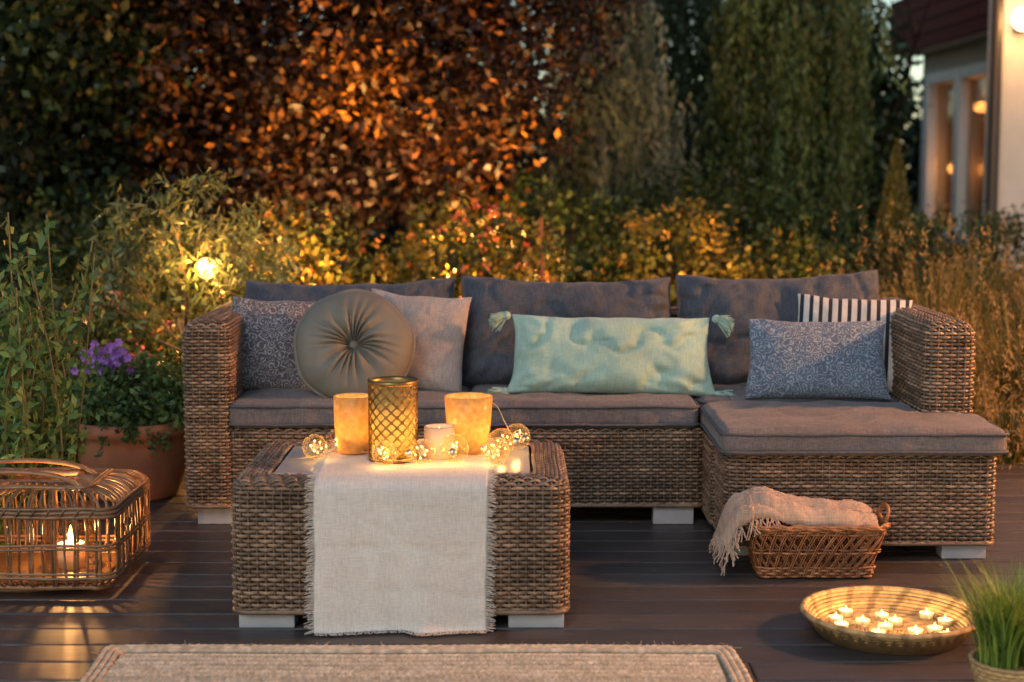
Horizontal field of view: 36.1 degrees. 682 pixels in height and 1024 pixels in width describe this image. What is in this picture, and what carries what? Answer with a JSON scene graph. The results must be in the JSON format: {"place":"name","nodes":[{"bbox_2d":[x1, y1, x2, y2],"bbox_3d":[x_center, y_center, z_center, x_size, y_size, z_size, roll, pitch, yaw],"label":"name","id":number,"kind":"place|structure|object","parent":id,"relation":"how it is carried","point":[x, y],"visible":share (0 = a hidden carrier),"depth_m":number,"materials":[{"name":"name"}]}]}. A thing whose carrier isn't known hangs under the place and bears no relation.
{"place":"outdoors","nodes":[
{"label":"outdoors","id":0,"kind":"place"},
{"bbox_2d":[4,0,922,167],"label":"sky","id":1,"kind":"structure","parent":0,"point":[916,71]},
{"bbox_2d":[0,181,1023,414],"bbox_3d":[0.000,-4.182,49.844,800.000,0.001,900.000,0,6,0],"label":"ground","id":2,"kind":"structure","parent":0,"point":[392,281],"depth_m":20.19,"materials":[{"name":"soil"}]},
{"bbox_2d":[0,342,91,499],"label":"perennial bed","id":3,"kind":"object","parent":2,"relation":"on","point":[67,441],"visible":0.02,"depth_m":6.01,"materials":[{"name":"green plant"}]},
{"bbox_2d":[0,264,183,453],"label":"perennial bed","id":4,"kind":"object","parent":2,"relation":"on","point":[100,334],"visible":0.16,"depth_m":6.98,"materials":[{"name":"green plant"}]},
{"bbox_2d":[0,168,195,381],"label":"garden shrub","id":5,"kind":"object","parent":2,"relation":"on","point":[55,258],"visible":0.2,"depth_m":9.07,"materials":[{"name":"green plant"}]},
{"bbox_2d":[0,0,209,314],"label":"green maple tree","id":6,"kind":"object","parent":2,"relation":"on","point":[43,153],"visible":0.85,"depth_m":9.96,"materials":[{"name":"green plant"}]},
{"bbox_2d":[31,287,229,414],"bbox_3d":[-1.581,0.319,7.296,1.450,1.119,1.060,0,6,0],"label":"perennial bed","id":7,"kind":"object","parent":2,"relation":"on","point":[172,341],"visible":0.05,"depth_m":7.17,"materials":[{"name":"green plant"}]},
{"bbox_2d":[39,216,252,375],"bbox_3d":[-1.908,-0.065,8.637,1.368,1.330,1.208,0,6,0],"label":"garden shrub","id":8,"kind":"object","parent":2,"relation":"on","point":[163,294],"visible":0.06,"depth_m":8.49,"materials":[{"name":"green plant"}]},
{"bbox_2d":[68,158,310,353],"bbox_3d":[-1.418,-0.104,7.034,1.104,1.420,0.906,0,6,0],"label":"bush","id":9,"kind":"object","parent":2,"relation":"on","point":[228,283],"visible":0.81,"depth_m":6.83,"materials":[{"name":"green plant"}]},
{"bbox_2d":[196,258,215,312],"bbox_3d":[-1.325,0.136,6.858,0.091,1.001,0.091,0,6,0],"label":"garden lamp","id":10,"kind":"object","parent":2,"relation":"on","point":[201,265],"visible":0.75,"depth_m":6.78,"materials":[{"name":"white"}]},
{"bbox_2d":[218,188,408,294],"bbox_3d":[-1.088,-0.123,8.430,1.275,1.393,1.118,0,6,0],"label":"flowering shrub","id":11,"kind":"object","parent":2,"relation":"on","point":[312,263],"visible":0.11,"depth_m":8.29,"materials":[{"name":"green plant"}]},
{"bbox_2d":[2,0,681,284],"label":"copper beech tree","id":12,"kind":"object","parent":2,"relation":"on","point":[410,84],"visible":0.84,"depth_m":10.21,"materials":[{"name":"brown plant"}]},
{"bbox_2d":[336,255,349,271],"bbox_3d":[-0.992,-0.072,9.257,0.085,0.880,0.106,0,6,0],"label":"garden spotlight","id":13,"kind":"object","parent":2,"relation":"on","point":[345,260],"visible":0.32,"depth_m":9.20,"materials":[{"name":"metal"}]},
{"bbox_2d":[0,0,879,284],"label":"background trees","id":14,"kind":"object","parent":2,"relation":"on","point":[396,244],"visible":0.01,"depth_m":18.79,"materials":[{"name":"green plant"}]},
{"bbox_2d":[355,178,582,297],"bbox_3d":[-0.273,-0.204,8.901,1.376,1.448,1.261,0,6,0],"label":"flowering shrub","id":15,"kind":"object","parent":2,"relation":"on","point":[432,262],"visible":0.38,"depth_m":8.74,"materials":[{"name":"green plant"}]},
{"bbox_2d":[19,51,922,259],"bbox_3d":[-0.018,-2.407,24.094,38.477,5.063,4.938,0,6,0],"label":"hedge","id":16,"kind":"object","parent":2,"relation":"on","point":[912,174],"visible":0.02,"depth_m":23.33,"materials":[{"name":"green plant"}]},
{"bbox_2d":[0,463,1023,681],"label":"wooden deck","id":17,"kind":"structure","parent":2,"relation":"on","point":[643,578],"depth_m":4.46,"materials":[{"name":"brown wood"}]},
{"bbox_2d":[0,404,89,544],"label":"spiky plant","id":18,"kind":"object","parent":17,"relation":"on","point":[7,496],"visible":0.27,"depth_m":4.99,"materials":[{"name":"green plant"}]},
{"bbox_2d":[0,212,107,544],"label":"leafy shrub","id":19,"kind":"object","parent":17,"relation":"on","point":[18,434],"visible":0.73,"depth_m":5.04,"materials":[{"name":"green plant"}]},
{"bbox_2d":[0,458,150,592],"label":"bamboo cane lantern","id":20,"kind":"object","parent":17,"relation":"on","point":[51,561],"visible":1,"depth_m":4.57,"materials":[{"name":"brown wicker"}]},
{"bbox_2d":[47,338,185,501],"bbox_3d":[-1.428,0.280,5.884,0.620,0.609,0.543,-2,7,-14],"label":"terracotta flower pot","id":21,"kind":"object","parent":17,"relation":"on","point":[129,427],"visible":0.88,"depth_m":5.75,"materials":[{"name":"ceramic"}]},
{"bbox_2d":[230,440,569,627],"bbox_3d":[-0.300,0.535,4.498,0.916,0.412,0.636,0,6,0],"label":"wicker coffee table","id":22,"kind":"object","parent":17,"relation":"on","point":[530,517],"visible":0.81,"depth_m":4.19,"materials":[{"name":"wicker"}]},
{"bbox_2d":[303,438,498,636],"bbox_3d":[-0.295,0.537,4.449,0.518,0.417,0.681,0,6,0],"label":"table runner","id":23,"kind":"object","parent":22,"relation":"on","point":[399,547],"visible":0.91,"depth_m":4.17,"materials":[{"name":"beige fabric"}]},
{"bbox_2d":[333,393,371,453],"bbox_3d":[-0.455,0.238,4.515,0.116,0.165,0.116,0,6,0],"label":"amber candle holder","id":24,"kind":"object","parent":23,"relation":"on","point":[351,422],"visible":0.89,"depth_m":4.47,"materials":[{"name":"orange glass"}]},
{"bbox_2d":[367,376,418,463],"bbox_3d":[-0.334,0.220,4.412,0.143,0.227,0.143,0,6,0],"label":"lattice candle lantern","id":25,"kind":"object","parent":23,"relation":"on","point":[393,415],"visible":0.98,"depth_m":4.36,"materials":[{"name":"gold metal"}]},
{"bbox_2d":[290,403,528,461],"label":"globe string lights","id":26,"kind":"object","parent":23,"relation":"on","point":[379,450],"visible":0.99,"depth_m":4.39,"materials":[{"name":"orange"}]},
{"bbox_2d":[424,423,454,459],"bbox_3d":[-0.206,0.284,4.449,0.088,0.090,0.088,0,6,0],"label":"pillar candle","id":27,"kind":"object","parent":23,"relation":"on","point":[439,438],"visible":0.94,"depth_m":4.41,"materials":[{"name":"white wax"}]},
{"bbox_2d":[444,392,492,454],"bbox_3d":[-0.125,0.238,4.515,0.140,0.165,0.140,0,6,0],"label":"amber candle holder","id":28,"kind":"object","parent":23,"relation":"on","point":[468,415],"visible":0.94,"depth_m":4.46,"materials":[{"name":"orange glass"}]},
{"bbox_2d":[79,641,752,681],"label":"jute rug","id":29,"kind":"object","parent":17,"relation":"on","point":[510,662],"visible":1,"depth_m":3.88,"materials":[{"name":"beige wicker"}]},
{"bbox_2d":[181,270,1009,558],"bbox_3d":[0.210,0.200,5.524,2.685,0.849,1.341,0,6,0],"label":"wicker corner sofa","id":30,"kind":"object","parent":17,"relation":"on","point":[921,449],"visible":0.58,"depth_m":5.38,"materials":[{"name":"wicker"}]},
{"bbox_2d":[232,296,314,389],"bbox_3d":[-0.870,0.015,5.685,0.319,0.346,0.128,4,-10,-11],"label":"patterned throw pillow","id":31,"kind":"object","parent":30,"relation":"on","point":[267,351],"visible":0.59,"depth_m":5.64,"materials":[{"name":"grey fabric"}]},
{"bbox_2d":[293,289,415,397],"bbox_3d":[-0.553,0.019,5.508,0.430,0.429,0.178,0,-18,-4],"label":"round velvet pillow","id":32,"kind":"object","parent":30,"relation":"on","point":[350,341],"visible":0.88,"depth_m":5.45,"materials":[{"name":"grey fabric"}]},
{"bbox_2d":[372,288,471,390],"bbox_3d":[-0.353,0.001,5.694,0.391,0.370,0.142,6,-13,7],"label":"linen throw pillow","id":33,"kind":"object","parent":30,"relation":"on","point":[438,325],"visible":0.59,"depth_m":5.64,"materials":[{"name":"fabric"}]},
{"bbox_2d":[488,311,734,398],"bbox_3d":[0.352,0.065,5.560,0.879,0.352,0.181,1,-16,0],"label":"mint lumbar pillow","id":34,"kind":"object","parent":30,"relation":"on","point":[612,355],"visible":0.97,"depth_m":5.51,"materials":[{"name":"fabric"}]},
{"bbox_2d":[745,319,890,399],"bbox_3d":[1.068,0.063,5.490,0.505,0.288,0.140,0,-14,3],"label":"patterned throw pillow","id":35,"kind":"object","parent":30,"relation":"on","point":[817,359],"visible":1,"depth_m":5.44,"materials":[{"name":"blue fabric"}]},
{"bbox_2d":[798,294,912,392],"bbox_3d":[1.232,0.010,5.675,0.433,0.356,0.121,3,-13,10],"label":"striped throw pillow","id":36,"kind":"object","parent":30,"relation":"on","point":[812,308],"visible":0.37,"depth_m":5.67,"materials":[{"name":"fabric"}]},
{"bbox_2d":[742,503,890,578],"bbox_3d":[0.915,0.600,4.792,0.462,0.212,0.266,0,6,0],"label":"wicker basket","id":37,"kind":"object","parent":17,"relation":"on","point":[767,562],"visible":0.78,"depth_m":4.70,"materials":[{"name":"brown wicker"}]},
{"bbox_2d":[709,486,879,575],"bbox_3d":[0.853,0.578,4.776,0.498,0.263,0.242,0,6,0],"label":"throw blanket","id":38,"kind":"object","parent":37,"relation":"on","point":[747,506],"visible":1,"depth_m":4.70,"materials":[{"name":"beige fabric"}]},
{"bbox_2d":[800,586,978,655],"bbox_3d":[1.005,0.745,4.169,0.475,0.068,0.475,0,6,0],"label":"wicker bowl","id":39,"kind":"object","parent":17,"relation":"on","point":[894,620],"visible":0.96,"depth_m":4.22,"materials":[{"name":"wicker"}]},
{"bbox_2d":[411,159,655,296],"bbox_3d":[0.168,-0.523,11.039,1.897,1.505,1.297,0,6,0],"label":"garden shrub","id":40,"kind":"object","parent":2,"relation":"on","point":[566,209],"visible":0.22,"depth_m":10.90,"materials":[{"name":"green plant"}]},
{"bbox_2d":[539,218,543,281],"bbox_3d":[0.165,-0.130,8.740,0.033,1.110,0.023,0,6,0],"label":"garden stake","id":41,"kind":"object","parent":2,"relation":"on","point":[542,255],"visible":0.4,"depth_m":8.69,"materials":[{"name":"red wood"}]},
{"bbox_2d":[520,236,673,305],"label":"flowering shrub","id":42,"kind":"object","parent":2,"relation":"on","point":[577,267],"visible":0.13,"depth_m":9.36,"materials":[{"name":"green plant"}]},
{"bbox_2d":[526,0,704,278],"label":"weeping willow tree","id":43,"kind":"object","parent":2,"relation":"on","point":[630,126],"visible":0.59,"depth_m":12.60,"materials":[{"name":"green plant"}]},
{"bbox_2d":[586,0,731,208],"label":"weeping willow tree","id":44,"kind":"object","parent":2,"relation":"on","point":[682,39],"visible":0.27,"depth_m":15.58,"materials":[{"name":"green plant"}]},
{"bbox_2d":[581,187,777,305],"bbox_3d":[0.976,-0.218,9.472,1.339,1.416,1.167,0,6,0],"label":"flowering shrub","id":45,"kind":"object","parent":2,"relation":"on","point":[683,262],"visible":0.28,"depth_m":9.23,"materials":[{"name":"green plant"}]},
{"bbox_2d":[569,154,861,283],"bbox_3d":[1.474,-0.601,11.597,2.277,1.603,1.276,0,6,0],"label":"garden shrub","id":46,"kind":"object","parent":2,"relation":"on","point":[771,223],"visible":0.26,"depth_m":11.48,"materials":[{"name":"green plant"}]},
{"bbox_2d":[679,0,907,273],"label":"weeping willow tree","id":47,"kind":"object","parent":2,"relation":"on","point":[784,88],"visible":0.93,"depth_m":12.97,"materials":[{"name":"green plant"}]},
{"bbox_2d":[705,0,931,278],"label":"deciduous tree","id":48,"kind":"object","parent":2,"relation":"on","point":[889,119],"visible":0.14,"depth_m":15.56,"materials":[{"name":"green plant"}]},
{"bbox_2d":[721,214,925,299],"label":"garden shrub","id":49,"kind":"object","parent":2,"relation":"on","point":[809,253],"visible":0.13,"depth_m":9.07,"materials":[{"name":"green plant"}]},
{"bbox_2d":[870,137,924,300],"bbox_3d":[2.639,-0.604,10.809,0.542,1.590,0.566,0,6,0],"label":"conifer tree","id":50,"kind":"object","parent":2,"relation":"on","point":[895,188],"visible":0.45,"depth_m":10.71,"materials":[{"name":"green plant"}]},
{"bbox_2d":[838,205,1023,362],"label":"garden shrub","id":51,"kind":"object","parent":2,"relation":"on","point":[916,225],"visible":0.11,"depth_m":9.58,"materials":[{"name":"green plant"}]},
{"bbox_2d":[850,195,1023,341],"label":"garden shrub","id":52,"kind":"object","parent":2,"relation":"on","point":[978,218],"visible":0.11,"depth_m":11.73,"materials":[{"name":"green plant"}]},
{"bbox_2d":[981,0,1023,306],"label":"garden wall face","id":53,"kind":"object","parent":2,"relation":"on","point":[1011,173],"visible":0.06,"depth_m":13.89},
{"bbox_2d":[983,0,1003,281],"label":"drain pipe","id":54,"kind":"object","parent":53,"relation":"attached to","point":[995,103],"visible":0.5,"depth_m":13.74,"materials":[{"name":"metal"}]},
{"bbox_2d":[1013,26,1023,31],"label":"lamp bracket","id":55,"kind":"object","parent":53,"relation":"attached to","point":[1015,29],"visible":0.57,"depth_m":13.72,"materials":[{"name":"metal"}]},
{"bbox_2d":[1012,7,1023,30],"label":"wall lamp globe","id":56,"kind":"object","parent":55,"relation":"attached to","point":[1018,19],"depth_m":13.56,"materials":[{"name":"white glass"}]},
{"bbox_3d":[6.925,-5.062,17.092,4.150,2.070,6.500,0,6,0],"label":"roof","id":57,"kind":"object","parent":53,"relation":"attached to","visible":0},
{"bbox_2d":[889,0,988,56],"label":"eave fascia","id":58,"kind":"structure","parent":57,"relation":"attached to","point":[970,27],"depth_m":17.94,"materials":[{"name":"brown wood"}]},
{"bbox_2d":[890,0,988,42],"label":"fascia laths","id":59,"kind":"object","parent":58,"relation":"attached to","point":[939,14],"visible":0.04,"depth_m":17.94,"materials":[{"name":"brown wood"}]},
{"bbox_2d":[800,256,944,307],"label":"ornamental grass","id":60,"kind":"object","parent":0,"point":[882,280],"depth_m":8.65,"materials":[{"name":"brown plant"}]},
{"bbox_2d":[827,198,1023,392],"bbox_3d":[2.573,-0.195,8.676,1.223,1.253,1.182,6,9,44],"label":"ornamental grass","id":61,"kind":"object","parent":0,"point":[972,274],"depth_m":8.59,"materials":[{"name":"brown plant"}]},
{"bbox_2d":[918,76,940,236],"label":"wing wall end","id":62,"kind":"structure","parent":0,"point":[922,144],"depth_m":20.26,"materials":[{"name":"white paint"}]},
{"bbox_2d":[918,243,979,278],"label":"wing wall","id":63,"kind":"structure","parent":0,"point":[951,259],"depth_m":18.81,"materials":[{"name":"white paint"}]},
{"bbox_2d":[923,38,987,75],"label":"wing wall top","id":64,"kind":"structure","parent":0,"point":[962,55],"depth_m":18.71,"materials":[{"name":"white paint"}]},
{"bbox_2d":[934,76,986,234],"bbox_3d":[5.334,-2.166,18.499,0.008,1.810,2.510,0,6,0],"label":"window pane","id":65,"kind":"object","parent":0,"point":[944,146],"visible":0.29,"depth_m":18.39,"materials":[{"name":"clear glass"}]},
{"bbox_2d":[915,254,1023,425],"bbox_3d":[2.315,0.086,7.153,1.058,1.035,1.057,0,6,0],"label":"ornamental grass","id":66,"kind":"object","parent":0,"point":[1007,350],"depth_m":7.06,"materials":[{"name":"brown plant"}]},
{"bbox_2d":[928,548,1023,681],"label":"potted grass","id":67,"kind":"object","parent":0,"point":[997,655],"depth_m":3.62,"materials":[{"name":"plant"}]},
{"bbox_2d":[967,218,1023,351],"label":"ornamental grass","id":68,"kind":"object","parent":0,"point":[1009,276],"depth_m":8.61,"materials":[{"name":"brown plant"}]},
{"bbox_2d":[972,359,1023,469],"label":"ornamental grass","id":69,"kind":"object","parent":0,"point":[1015,444],"depth_m":6.54,"materials":[{"name":"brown plant"}]},
{"bbox_3d":[7.276,-2.422,20.206,3.448,3.110,0.300,0,6,0],"label":"wing","id":70,"kind":"object","parent":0,"visible":0},
{"bbox_2d":[898,31,987,56],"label":"soffit","id":71,"kind":"structure","parent":70,"relation":"attached to","point":[958,42],"depth_m":18.34,"materials":[{"name":"paint"}]},
{"bbox_2d":[922,61,986,249],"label":"window frames","id":72,"kind":"structure","parent":70,"relation":"attached to","point":[961,77],"depth_m":18.51,"materials":[{"name":"white wood"}]}
]}

